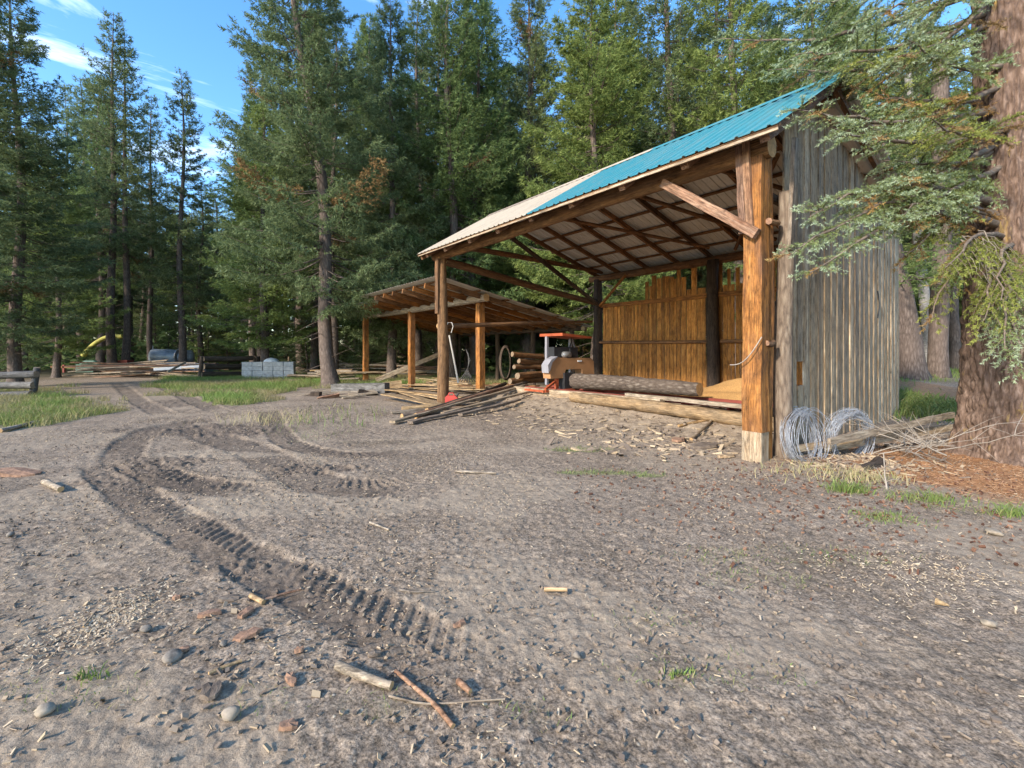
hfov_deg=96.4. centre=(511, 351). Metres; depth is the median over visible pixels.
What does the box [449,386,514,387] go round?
sawn board
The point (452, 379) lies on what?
lumber
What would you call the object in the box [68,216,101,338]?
conifer tree
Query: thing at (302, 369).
rail fence
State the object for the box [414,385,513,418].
slab log
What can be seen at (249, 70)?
conifer tree
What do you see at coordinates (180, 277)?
conifer tree
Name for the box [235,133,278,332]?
conifer tree
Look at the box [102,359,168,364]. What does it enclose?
pile board
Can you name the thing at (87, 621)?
stick
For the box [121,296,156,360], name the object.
young conifer
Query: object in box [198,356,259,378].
rail fence
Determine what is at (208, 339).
young conifer
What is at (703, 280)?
conifer tree
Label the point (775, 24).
conifer tree
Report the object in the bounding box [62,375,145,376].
pile board
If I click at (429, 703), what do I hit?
stick
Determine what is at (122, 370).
pile board
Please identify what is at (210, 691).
stone
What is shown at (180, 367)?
old board
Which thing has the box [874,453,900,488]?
dead branch
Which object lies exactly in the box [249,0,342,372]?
conifer tree
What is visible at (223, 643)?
stone
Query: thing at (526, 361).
stacked log
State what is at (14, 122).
conifer tree
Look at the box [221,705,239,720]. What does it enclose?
stone
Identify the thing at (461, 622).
bark slab
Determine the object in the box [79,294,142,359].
young conifer
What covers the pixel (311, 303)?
conifer tree
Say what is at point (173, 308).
conifer tree
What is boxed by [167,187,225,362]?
conifer tree
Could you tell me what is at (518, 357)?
young conifer
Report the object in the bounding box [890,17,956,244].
conifer tree
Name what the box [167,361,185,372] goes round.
old board
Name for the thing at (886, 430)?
dead branch
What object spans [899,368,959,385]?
meadow grass
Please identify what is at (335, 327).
conifer tree
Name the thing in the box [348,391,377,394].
old board
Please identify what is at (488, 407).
slab board
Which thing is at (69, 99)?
conifer tree
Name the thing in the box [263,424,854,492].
short grass
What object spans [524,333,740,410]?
band sawmill
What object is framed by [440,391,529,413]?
slab board
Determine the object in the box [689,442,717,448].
bark slab
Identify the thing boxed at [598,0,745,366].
conifer tree
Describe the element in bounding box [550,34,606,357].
conifer tree
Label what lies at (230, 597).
bark slab
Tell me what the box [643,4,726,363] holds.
conifer tree
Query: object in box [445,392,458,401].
fuel can
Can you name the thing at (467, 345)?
conifer tree
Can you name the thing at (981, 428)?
dead branch
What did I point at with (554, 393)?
timber
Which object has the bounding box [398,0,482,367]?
conifer tree
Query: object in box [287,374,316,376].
lumber
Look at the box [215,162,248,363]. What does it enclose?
conifer tree
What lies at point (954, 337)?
fir tree
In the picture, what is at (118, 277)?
conifer tree
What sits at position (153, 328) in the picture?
young conifer
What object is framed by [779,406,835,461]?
wire coil
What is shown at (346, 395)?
old board
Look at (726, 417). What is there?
timber
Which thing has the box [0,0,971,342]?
sky
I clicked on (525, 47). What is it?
conifer tree
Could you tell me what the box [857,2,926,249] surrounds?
conifer tree
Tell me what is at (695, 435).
stick
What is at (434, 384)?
sawn board
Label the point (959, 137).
conifer tree
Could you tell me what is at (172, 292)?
conifer tree
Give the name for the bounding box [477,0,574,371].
conifer tree
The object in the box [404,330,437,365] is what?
young conifer
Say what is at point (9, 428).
stick
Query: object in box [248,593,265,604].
stick
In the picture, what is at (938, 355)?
fir tree
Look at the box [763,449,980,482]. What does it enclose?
scrap litter
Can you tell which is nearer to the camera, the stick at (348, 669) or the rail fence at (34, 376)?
the stick at (348, 669)
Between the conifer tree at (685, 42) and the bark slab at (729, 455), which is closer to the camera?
the bark slab at (729, 455)
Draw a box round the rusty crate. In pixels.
[117,360,133,364]
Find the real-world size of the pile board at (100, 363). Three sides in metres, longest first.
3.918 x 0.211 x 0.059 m
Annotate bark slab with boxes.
[0,467,41,476]
[172,594,181,599]
[179,645,189,651]
[197,608,221,618]
[217,594,239,601]
[232,626,263,641]
[237,605,253,618]
[278,718,297,730]
[285,671,296,686]
[294,646,303,653]
[367,649,380,656]
[453,619,465,627]
[672,437,684,442]
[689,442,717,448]
[717,453,734,457]
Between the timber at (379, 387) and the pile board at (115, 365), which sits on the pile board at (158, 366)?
the pile board at (115, 365)
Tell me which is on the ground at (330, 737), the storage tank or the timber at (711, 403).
the storage tank
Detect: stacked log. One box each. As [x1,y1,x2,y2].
[508,377,553,383]
[511,352,558,358]
[512,364,541,368]
[515,371,542,378]
[517,359,543,363]
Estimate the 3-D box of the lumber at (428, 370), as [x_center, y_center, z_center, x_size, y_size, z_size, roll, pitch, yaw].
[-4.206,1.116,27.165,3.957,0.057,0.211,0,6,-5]
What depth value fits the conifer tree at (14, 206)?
36.09 m
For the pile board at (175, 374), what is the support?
on the ground at (330, 737)
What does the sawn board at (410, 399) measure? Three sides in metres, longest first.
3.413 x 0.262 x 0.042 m
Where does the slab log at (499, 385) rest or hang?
on the ground at (330, 737)
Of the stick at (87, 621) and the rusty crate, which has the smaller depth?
the stick at (87, 621)
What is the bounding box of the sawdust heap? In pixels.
[681,378,741,399]
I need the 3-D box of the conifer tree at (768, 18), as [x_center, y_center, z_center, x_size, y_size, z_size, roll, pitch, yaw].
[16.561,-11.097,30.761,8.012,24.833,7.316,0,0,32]
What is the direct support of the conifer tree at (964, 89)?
on the ground at (330, 737)
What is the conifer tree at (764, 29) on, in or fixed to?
on the ground at (330, 737)
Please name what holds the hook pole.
attached to the sawmill shed
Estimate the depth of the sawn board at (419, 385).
19.14 m
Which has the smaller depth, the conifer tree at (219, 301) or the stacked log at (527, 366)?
the stacked log at (527, 366)
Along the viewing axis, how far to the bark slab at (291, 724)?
1.81 m
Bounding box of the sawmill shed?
[418,73,915,463]
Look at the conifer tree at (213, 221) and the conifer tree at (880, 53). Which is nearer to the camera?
the conifer tree at (880, 53)
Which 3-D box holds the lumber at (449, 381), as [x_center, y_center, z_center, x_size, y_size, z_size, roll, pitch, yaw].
[-3.277,1.281,20.706,0.233,0.048,5.406,0,0,-36]
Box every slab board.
[389,384,527,422]
[390,408,425,413]
[407,408,472,423]
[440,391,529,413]
[458,398,520,415]
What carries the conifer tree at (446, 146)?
on the ground at (330, 737)
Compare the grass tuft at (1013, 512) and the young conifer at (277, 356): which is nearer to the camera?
the grass tuft at (1013, 512)
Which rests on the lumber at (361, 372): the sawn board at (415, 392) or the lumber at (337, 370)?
the lumber at (337, 370)
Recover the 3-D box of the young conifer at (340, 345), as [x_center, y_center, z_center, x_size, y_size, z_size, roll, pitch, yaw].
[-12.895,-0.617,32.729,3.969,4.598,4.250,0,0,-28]
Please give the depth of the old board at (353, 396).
14.69 m
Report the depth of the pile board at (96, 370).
26.33 m
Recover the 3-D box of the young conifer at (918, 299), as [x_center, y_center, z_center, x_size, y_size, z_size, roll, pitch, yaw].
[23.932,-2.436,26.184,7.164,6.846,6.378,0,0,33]
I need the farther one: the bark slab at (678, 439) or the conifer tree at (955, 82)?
the conifer tree at (955, 82)
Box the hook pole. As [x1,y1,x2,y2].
[447,322,458,382]
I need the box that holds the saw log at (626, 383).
[569,373,702,395]
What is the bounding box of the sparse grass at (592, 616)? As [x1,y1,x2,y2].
[0,484,982,731]
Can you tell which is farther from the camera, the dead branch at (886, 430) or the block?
the block
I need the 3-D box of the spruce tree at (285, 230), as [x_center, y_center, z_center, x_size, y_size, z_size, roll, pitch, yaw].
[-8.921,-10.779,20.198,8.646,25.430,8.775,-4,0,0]
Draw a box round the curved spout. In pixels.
[81,334,120,356]
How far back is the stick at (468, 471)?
5.56 m
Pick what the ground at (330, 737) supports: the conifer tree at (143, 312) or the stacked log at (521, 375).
the conifer tree at (143, 312)
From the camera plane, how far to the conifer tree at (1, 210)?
25.67 m
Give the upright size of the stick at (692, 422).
0.247 m
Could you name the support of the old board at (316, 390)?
on the ground at (330, 737)
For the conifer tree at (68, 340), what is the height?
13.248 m
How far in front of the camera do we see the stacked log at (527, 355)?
17.17 m
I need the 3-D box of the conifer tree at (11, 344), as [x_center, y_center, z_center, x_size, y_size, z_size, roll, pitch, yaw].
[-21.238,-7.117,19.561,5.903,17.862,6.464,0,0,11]
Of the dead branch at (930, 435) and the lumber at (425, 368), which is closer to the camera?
the dead branch at (930, 435)
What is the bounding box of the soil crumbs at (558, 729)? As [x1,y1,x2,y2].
[0,399,1023,767]
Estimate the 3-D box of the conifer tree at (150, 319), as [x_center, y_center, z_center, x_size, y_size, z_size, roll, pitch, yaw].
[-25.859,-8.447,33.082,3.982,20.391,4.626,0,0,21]
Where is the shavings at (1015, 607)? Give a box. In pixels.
[732,536,1023,619]
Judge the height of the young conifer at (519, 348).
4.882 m
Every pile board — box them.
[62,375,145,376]
[64,365,186,366]
[68,368,110,371]
[72,362,132,364]
[75,364,177,368]
[76,367,134,371]
[84,371,142,373]
[93,373,162,377]
[100,373,152,374]
[101,368,152,371]
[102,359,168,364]
[104,361,151,364]
[105,363,215,370]
[112,371,148,372]
[116,369,183,372]
[129,366,228,369]
[150,362,196,363]
[155,372,190,374]
[155,374,196,376]
[175,370,205,371]
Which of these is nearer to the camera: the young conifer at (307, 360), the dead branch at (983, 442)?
the dead branch at (983, 442)
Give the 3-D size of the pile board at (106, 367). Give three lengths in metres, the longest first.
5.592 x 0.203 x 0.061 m
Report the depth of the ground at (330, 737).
2.82 m
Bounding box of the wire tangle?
[459,349,475,381]
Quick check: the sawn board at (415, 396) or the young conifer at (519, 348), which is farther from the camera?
the young conifer at (519, 348)
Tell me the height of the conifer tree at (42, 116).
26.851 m
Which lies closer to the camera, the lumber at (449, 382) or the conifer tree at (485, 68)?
the lumber at (449, 382)
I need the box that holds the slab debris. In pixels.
[464,392,773,464]
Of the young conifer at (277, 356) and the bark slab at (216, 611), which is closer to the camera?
the bark slab at (216, 611)
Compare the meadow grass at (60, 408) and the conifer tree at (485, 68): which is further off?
the conifer tree at (485, 68)
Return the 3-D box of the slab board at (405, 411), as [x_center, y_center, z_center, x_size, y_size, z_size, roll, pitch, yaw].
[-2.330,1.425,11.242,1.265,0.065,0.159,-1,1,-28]
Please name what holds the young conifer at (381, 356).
on the ground at (330, 737)
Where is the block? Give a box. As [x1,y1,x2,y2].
[310,392,321,395]
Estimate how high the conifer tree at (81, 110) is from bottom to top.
24.477 m
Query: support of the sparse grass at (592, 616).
on the ground at (330, 737)
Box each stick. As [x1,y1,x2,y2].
[0,420,37,432]
[40,479,64,491]
[82,611,96,627]
[208,659,241,674]
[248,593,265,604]
[264,589,300,600]
[334,660,393,690]
[369,521,389,530]
[388,694,504,704]
[394,669,455,728]
[399,588,434,592]
[455,470,495,473]
[456,677,471,694]
[544,587,566,591]
[614,428,639,439]
[677,411,741,426]
[689,407,720,440]
[935,598,948,606]
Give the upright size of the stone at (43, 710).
0.046 m
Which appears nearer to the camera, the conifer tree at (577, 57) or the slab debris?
the slab debris
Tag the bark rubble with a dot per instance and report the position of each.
(673, 447)
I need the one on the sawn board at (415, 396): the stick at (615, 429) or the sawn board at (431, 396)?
the sawn board at (431, 396)
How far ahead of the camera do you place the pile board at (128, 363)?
26.77 m
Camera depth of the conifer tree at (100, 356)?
32.99 m
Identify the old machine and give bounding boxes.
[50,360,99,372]
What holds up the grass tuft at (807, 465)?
on the ground at (330, 737)
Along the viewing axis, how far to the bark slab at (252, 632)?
2.38 m
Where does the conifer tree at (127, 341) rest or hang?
on the ground at (330, 737)
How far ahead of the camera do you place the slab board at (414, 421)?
10.09 m
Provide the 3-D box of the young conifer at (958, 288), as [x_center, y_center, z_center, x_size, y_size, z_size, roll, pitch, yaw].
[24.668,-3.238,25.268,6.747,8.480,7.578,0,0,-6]
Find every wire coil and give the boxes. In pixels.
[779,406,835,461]
[821,407,874,455]
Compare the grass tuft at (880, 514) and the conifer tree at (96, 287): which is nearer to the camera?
the grass tuft at (880, 514)
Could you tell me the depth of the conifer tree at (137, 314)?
49.54 m
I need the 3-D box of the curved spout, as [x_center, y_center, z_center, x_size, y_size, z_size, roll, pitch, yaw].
[-26.951,-0.413,30.000,2.568,1.534,0.320,0,0,0]
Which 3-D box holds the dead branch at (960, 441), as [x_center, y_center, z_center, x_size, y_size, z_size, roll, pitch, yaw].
[6.289,1.263,6.664,0.317,0.649,1.271,0,0,-45]
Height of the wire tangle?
1.096 m
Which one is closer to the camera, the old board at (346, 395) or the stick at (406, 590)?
the stick at (406, 590)
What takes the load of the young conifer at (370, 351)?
on the ground at (330, 737)
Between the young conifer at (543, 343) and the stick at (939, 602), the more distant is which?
the young conifer at (543, 343)
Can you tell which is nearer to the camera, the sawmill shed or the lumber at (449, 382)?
the sawmill shed
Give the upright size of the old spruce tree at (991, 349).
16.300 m
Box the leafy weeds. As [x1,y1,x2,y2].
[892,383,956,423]
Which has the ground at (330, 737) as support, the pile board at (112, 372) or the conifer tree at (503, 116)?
the conifer tree at (503, 116)
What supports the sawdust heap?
on the ground at (330, 737)
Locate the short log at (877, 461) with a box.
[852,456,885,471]
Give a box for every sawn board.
[380,394,439,403]
[384,389,463,397]
[390,388,441,403]
[398,389,436,398]
[402,384,436,385]
[402,386,450,391]
[407,383,460,386]
[416,387,484,389]
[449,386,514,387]
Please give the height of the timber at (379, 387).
0.376 m
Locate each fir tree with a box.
[866,69,971,362]
[873,88,962,380]
[890,13,972,377]
[911,122,970,369]
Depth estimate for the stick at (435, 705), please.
1.96 m
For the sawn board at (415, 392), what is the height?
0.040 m
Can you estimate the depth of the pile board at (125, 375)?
26.18 m
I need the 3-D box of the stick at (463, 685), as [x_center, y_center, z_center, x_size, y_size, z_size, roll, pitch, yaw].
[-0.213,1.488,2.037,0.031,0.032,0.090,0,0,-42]
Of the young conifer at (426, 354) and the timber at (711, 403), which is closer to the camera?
the timber at (711, 403)
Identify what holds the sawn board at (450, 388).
on the sawn board at (420, 389)
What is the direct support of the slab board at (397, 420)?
on the ground at (330, 737)
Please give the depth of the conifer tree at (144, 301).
39.64 m
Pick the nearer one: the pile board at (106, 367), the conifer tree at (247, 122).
the pile board at (106, 367)
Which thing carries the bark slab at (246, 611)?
on the ground at (330, 737)
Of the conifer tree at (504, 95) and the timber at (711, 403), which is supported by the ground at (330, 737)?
the conifer tree at (504, 95)
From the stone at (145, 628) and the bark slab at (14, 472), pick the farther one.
the bark slab at (14, 472)
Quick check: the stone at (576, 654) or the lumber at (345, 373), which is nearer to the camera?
the stone at (576, 654)
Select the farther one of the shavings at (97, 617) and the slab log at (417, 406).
the slab log at (417, 406)
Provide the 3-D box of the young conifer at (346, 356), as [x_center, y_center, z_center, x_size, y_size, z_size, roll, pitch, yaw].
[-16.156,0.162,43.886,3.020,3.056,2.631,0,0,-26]
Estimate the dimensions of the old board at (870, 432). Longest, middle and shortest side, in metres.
2.810 x 0.098 x 0.057 m
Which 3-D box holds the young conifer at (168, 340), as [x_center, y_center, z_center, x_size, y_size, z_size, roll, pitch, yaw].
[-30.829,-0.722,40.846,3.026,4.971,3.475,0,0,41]
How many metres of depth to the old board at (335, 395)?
14.79 m
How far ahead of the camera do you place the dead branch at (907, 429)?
6.82 m
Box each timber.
[331,383,389,392]
[383,380,401,388]
[515,386,664,401]
[569,392,773,431]
[625,393,741,408]
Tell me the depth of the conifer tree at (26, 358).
33.92 m
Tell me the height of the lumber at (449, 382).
0.045 m
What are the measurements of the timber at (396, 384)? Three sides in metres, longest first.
0.757 x 0.295 x 0.264 m
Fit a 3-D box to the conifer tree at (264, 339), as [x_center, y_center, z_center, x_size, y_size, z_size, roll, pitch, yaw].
[-14.158,-6.137,25.666,7.107,15.796,7.982,0,0,-17]
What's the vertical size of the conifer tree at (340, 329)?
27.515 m
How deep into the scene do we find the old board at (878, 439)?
6.92 m
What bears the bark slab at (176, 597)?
on the ground at (330, 737)
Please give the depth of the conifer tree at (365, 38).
30.58 m
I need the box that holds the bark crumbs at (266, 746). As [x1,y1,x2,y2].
[0,557,691,767]
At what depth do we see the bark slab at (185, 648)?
2.27 m
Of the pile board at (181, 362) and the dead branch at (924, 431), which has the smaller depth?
the dead branch at (924, 431)
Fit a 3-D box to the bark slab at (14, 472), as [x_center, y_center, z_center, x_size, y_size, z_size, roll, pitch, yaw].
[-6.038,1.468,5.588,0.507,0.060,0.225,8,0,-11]
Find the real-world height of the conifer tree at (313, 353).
23.422 m
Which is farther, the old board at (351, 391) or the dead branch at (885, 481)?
the old board at (351, 391)
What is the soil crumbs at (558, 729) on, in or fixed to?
on the ground at (330, 737)
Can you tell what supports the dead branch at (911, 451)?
on the ground at (330, 737)
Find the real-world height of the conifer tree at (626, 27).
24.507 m
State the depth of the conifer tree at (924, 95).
30.01 m
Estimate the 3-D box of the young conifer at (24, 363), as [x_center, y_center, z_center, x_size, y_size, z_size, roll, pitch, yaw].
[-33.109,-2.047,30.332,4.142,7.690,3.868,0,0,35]
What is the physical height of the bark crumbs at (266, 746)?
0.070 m
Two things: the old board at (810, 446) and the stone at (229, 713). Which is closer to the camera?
the stone at (229, 713)
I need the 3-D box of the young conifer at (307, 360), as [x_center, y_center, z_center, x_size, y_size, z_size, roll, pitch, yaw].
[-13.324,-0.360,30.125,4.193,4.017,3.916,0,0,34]
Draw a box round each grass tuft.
[67,661,109,684]
[183,403,339,426]
[664,665,702,681]
[716,455,889,483]
[817,464,915,485]
[818,473,879,495]
[838,505,938,528]
[879,484,988,509]
[971,499,1023,519]
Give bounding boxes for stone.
[6,532,14,536]
[34,702,55,717]
[140,624,151,632]
[162,648,182,663]
[199,680,221,700]
[219,640,227,646]
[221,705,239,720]
[573,651,581,658]
[884,443,896,448]
[979,618,997,626]
[984,527,1003,535]
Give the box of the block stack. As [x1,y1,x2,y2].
[242,362,295,377]
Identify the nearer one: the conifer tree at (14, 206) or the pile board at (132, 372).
the pile board at (132, 372)
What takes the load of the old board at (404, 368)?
on the ground at (330, 737)
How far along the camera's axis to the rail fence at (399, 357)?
35.96 m
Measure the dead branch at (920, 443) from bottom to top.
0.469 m
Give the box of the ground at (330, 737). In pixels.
[0,355,1023,767]
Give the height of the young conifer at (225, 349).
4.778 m
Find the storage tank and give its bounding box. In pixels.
[140,346,218,371]
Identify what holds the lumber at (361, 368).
on the ground at (330, 737)
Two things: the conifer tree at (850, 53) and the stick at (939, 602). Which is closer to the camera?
the stick at (939, 602)
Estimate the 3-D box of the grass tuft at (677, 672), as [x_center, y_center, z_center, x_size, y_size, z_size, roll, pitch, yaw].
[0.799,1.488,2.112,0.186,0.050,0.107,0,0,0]
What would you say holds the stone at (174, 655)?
on the ground at (330, 737)
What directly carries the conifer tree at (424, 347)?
on the ground at (330, 737)
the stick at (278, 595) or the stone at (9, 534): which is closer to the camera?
the stick at (278, 595)
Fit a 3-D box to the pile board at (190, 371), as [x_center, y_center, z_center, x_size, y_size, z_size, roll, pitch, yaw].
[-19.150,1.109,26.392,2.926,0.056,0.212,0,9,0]
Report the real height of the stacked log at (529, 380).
0.254 m
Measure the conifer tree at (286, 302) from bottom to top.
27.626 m
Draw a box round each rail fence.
[0,367,40,396]
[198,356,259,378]
[288,357,358,370]
[358,355,433,362]
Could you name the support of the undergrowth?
on the ground at (330, 737)
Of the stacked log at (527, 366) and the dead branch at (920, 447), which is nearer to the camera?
the dead branch at (920, 447)
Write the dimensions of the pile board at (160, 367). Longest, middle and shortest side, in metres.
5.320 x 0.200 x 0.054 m
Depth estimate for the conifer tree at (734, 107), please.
21.38 m
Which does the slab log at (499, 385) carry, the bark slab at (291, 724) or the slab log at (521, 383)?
the slab log at (521, 383)
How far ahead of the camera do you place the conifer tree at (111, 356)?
28.67 m
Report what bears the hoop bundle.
on the lumber
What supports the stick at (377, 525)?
on the ground at (330, 737)
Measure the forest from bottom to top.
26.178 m
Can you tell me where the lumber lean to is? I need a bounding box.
[356,276,593,390]
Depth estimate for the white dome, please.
25.37 m
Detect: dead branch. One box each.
[821,411,912,444]
[848,411,922,445]
[874,425,947,452]
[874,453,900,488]
[877,410,944,442]
[878,435,970,459]
[883,421,952,465]
[885,414,926,442]
[886,416,937,447]
[888,423,999,462]
[893,423,946,457]
[911,415,937,452]
[919,427,951,464]
[932,413,1023,451]
[939,415,1023,442]
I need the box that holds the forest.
[0,166,727,356]
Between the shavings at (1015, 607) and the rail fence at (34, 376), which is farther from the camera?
the rail fence at (34, 376)
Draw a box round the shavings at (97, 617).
[0,567,208,707]
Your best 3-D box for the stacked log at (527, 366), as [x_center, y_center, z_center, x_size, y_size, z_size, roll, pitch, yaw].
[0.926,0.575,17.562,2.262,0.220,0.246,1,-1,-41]
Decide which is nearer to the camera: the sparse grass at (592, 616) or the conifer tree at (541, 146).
the sparse grass at (592, 616)
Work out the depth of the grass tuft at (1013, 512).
4.22 m
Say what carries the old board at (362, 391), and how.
on the ground at (330, 737)
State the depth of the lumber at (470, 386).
17.46 m
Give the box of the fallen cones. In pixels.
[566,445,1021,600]
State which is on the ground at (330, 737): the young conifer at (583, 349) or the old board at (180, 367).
the young conifer at (583, 349)
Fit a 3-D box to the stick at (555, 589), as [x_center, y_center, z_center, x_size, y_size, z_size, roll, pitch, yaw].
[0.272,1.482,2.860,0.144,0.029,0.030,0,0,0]
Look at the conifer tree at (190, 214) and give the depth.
53.59 m
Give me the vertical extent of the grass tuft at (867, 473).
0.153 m
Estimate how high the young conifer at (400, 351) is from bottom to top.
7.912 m
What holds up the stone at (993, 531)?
on the ground at (330, 737)
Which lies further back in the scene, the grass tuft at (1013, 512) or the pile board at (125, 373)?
the pile board at (125, 373)
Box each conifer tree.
[0,0,118,381]
[0,1,88,337]
[0,118,32,274]
[0,132,63,370]
[0,134,41,361]
[0,151,131,377]
[10,112,47,358]
[30,75,140,369]
[45,84,89,361]
[47,74,157,361]
[57,6,174,373]
[65,90,148,362]
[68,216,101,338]
[75,31,174,362]
[95,189,167,359]
[116,94,190,360]
[116,187,176,340]
[119,189,173,353]
[130,67,228,372]
[154,192,209,348]
[154,214,195,346]
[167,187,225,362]
[172,207,209,345]
[183,102,318,361]
[186,187,232,355]
[200,192,224,292]
[201,91,288,361]
[202,229,241,337]
[209,28,308,358]
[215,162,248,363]
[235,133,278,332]
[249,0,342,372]
[266,6,363,371]
[270,90,307,361]
[290,53,365,366]
[291,121,346,328]
[293,1,372,368]
[312,11,433,370]
[332,0,452,379]
[337,30,398,369]
[338,129,396,350]
[379,0,516,376]
[380,0,449,375]
[385,0,546,374]
[394,28,444,363]
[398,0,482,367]
[429,89,462,364]
[433,24,493,369]
[459,47,517,369]
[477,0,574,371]
[485,59,544,352]
[486,24,570,349]
[500,0,681,359]
[526,86,554,339]
[539,14,637,357]
[548,0,690,332]
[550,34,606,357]
[589,22,644,292]
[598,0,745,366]
[630,25,676,296]
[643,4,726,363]
[646,2,706,358]
[660,0,819,375]
[666,0,758,337]
[723,0,927,321]
[723,1,791,282]
[726,16,772,276]
[754,0,804,100]
[795,21,818,78]
[815,0,930,300]
[818,0,872,111]
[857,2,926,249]
[879,0,963,244]
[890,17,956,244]
[897,13,970,242]
[923,31,971,155]
[956,60,972,126]
[959,79,971,291]
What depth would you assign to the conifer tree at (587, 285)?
31.61 m
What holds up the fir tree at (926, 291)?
on the ground at (330, 737)
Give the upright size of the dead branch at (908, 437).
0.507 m
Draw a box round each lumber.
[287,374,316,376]
[314,370,352,371]
[316,372,366,374]
[337,371,380,373]
[339,368,398,368]
[357,371,426,372]
[370,364,405,365]
[397,366,437,367]
[407,370,465,371]
[407,378,472,385]
[415,368,436,369]
[415,377,471,383]
[431,377,470,381]
[458,385,487,388]
[493,383,539,386]
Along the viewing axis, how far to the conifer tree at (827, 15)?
19.53 m
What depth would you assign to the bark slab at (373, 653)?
2.25 m
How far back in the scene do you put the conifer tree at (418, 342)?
28.76 m
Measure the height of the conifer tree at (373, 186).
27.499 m
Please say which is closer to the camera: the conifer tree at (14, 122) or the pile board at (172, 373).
the conifer tree at (14, 122)
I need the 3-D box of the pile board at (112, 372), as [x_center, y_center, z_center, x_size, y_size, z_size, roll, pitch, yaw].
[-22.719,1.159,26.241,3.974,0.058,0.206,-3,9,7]
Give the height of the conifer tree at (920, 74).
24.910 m
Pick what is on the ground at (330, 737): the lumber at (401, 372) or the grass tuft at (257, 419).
the grass tuft at (257, 419)
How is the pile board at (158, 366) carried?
on the pile board at (96, 370)
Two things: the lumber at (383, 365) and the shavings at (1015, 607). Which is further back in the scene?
the lumber at (383, 365)
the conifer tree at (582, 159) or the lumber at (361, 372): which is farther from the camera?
the conifer tree at (582, 159)
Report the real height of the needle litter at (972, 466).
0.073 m
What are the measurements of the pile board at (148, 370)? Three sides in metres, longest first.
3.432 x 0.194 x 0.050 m
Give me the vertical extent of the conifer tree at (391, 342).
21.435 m
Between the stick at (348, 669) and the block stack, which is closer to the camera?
the stick at (348, 669)
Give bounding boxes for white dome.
[263,358,278,361]
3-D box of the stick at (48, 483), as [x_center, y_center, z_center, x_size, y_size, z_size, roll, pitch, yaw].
[-5.059,1.467,5.040,0.542,0.069,0.073,0,0,31]
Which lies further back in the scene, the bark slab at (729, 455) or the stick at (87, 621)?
the bark slab at (729, 455)
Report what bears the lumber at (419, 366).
on the ground at (330, 737)
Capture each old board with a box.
[153,365,198,370]
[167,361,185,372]
[297,389,330,390]
[317,393,339,398]
[323,389,374,393]
[339,394,357,397]
[342,395,365,398]
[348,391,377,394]
[358,389,379,395]
[375,353,437,380]
[794,427,922,452]
[824,423,953,451]
[827,412,954,444]
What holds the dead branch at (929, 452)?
on the ground at (330, 737)
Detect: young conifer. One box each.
[0,281,50,368]
[29,337,70,363]
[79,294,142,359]
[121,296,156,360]
[134,306,176,360]
[153,318,178,349]
[186,311,233,363]
[205,315,248,369]
[245,302,282,358]
[272,324,294,360]
[279,316,319,372]
[307,319,356,367]
[339,339,352,361]
[343,320,399,370]
[345,335,385,370]
[360,324,434,370]
[397,331,407,364]
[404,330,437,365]
[456,335,504,367]
[494,333,542,372]
[504,339,542,372]
[538,332,566,352]
[557,303,602,371]
[906,255,961,346]
[907,223,965,344]
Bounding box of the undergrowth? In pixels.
[0,328,727,372]
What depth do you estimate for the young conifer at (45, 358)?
44.02 m
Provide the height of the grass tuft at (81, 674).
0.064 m
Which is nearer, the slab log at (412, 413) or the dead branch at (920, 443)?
the dead branch at (920, 443)
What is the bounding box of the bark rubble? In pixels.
[547,416,734,461]
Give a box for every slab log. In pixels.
[400,409,442,417]
[402,404,447,409]
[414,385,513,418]
[425,382,506,409]
[513,381,528,385]
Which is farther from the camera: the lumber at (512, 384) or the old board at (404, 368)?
the old board at (404, 368)
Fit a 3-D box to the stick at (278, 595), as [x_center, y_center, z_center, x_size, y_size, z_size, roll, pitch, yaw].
[-1.400,1.479,2.793,0.206,0.018,0.021,0,0,-38]
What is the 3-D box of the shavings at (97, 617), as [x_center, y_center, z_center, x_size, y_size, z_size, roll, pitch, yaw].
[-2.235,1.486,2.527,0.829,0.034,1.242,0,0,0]
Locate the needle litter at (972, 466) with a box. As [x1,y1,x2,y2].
[742,440,1023,516]
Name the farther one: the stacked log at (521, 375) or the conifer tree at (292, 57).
the conifer tree at (292, 57)
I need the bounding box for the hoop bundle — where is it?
[499,345,512,379]
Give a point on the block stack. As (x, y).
(271, 369)
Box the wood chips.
[0,396,1023,767]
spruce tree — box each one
[207,0,422,386]
[705,0,1023,466]
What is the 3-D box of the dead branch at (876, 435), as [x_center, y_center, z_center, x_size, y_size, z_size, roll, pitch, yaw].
[5.181,1.197,6.710,0.597,0.524,1.059,0,0,0]
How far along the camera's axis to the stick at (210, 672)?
2.14 m
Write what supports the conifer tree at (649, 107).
on the ground at (330, 737)
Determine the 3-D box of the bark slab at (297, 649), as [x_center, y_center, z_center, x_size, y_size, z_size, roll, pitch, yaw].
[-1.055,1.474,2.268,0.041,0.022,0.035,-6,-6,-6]
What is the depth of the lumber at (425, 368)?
27.42 m
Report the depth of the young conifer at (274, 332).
50.21 m
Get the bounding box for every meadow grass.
[0,369,542,427]
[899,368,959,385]
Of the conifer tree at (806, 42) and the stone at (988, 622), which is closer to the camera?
the stone at (988, 622)
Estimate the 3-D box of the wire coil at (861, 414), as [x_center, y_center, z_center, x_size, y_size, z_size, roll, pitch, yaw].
[4.951,1.251,6.741,0.913,0.895,0.340,0,0,-14]
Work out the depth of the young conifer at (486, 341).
35.93 m
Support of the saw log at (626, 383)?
on the band sawmill

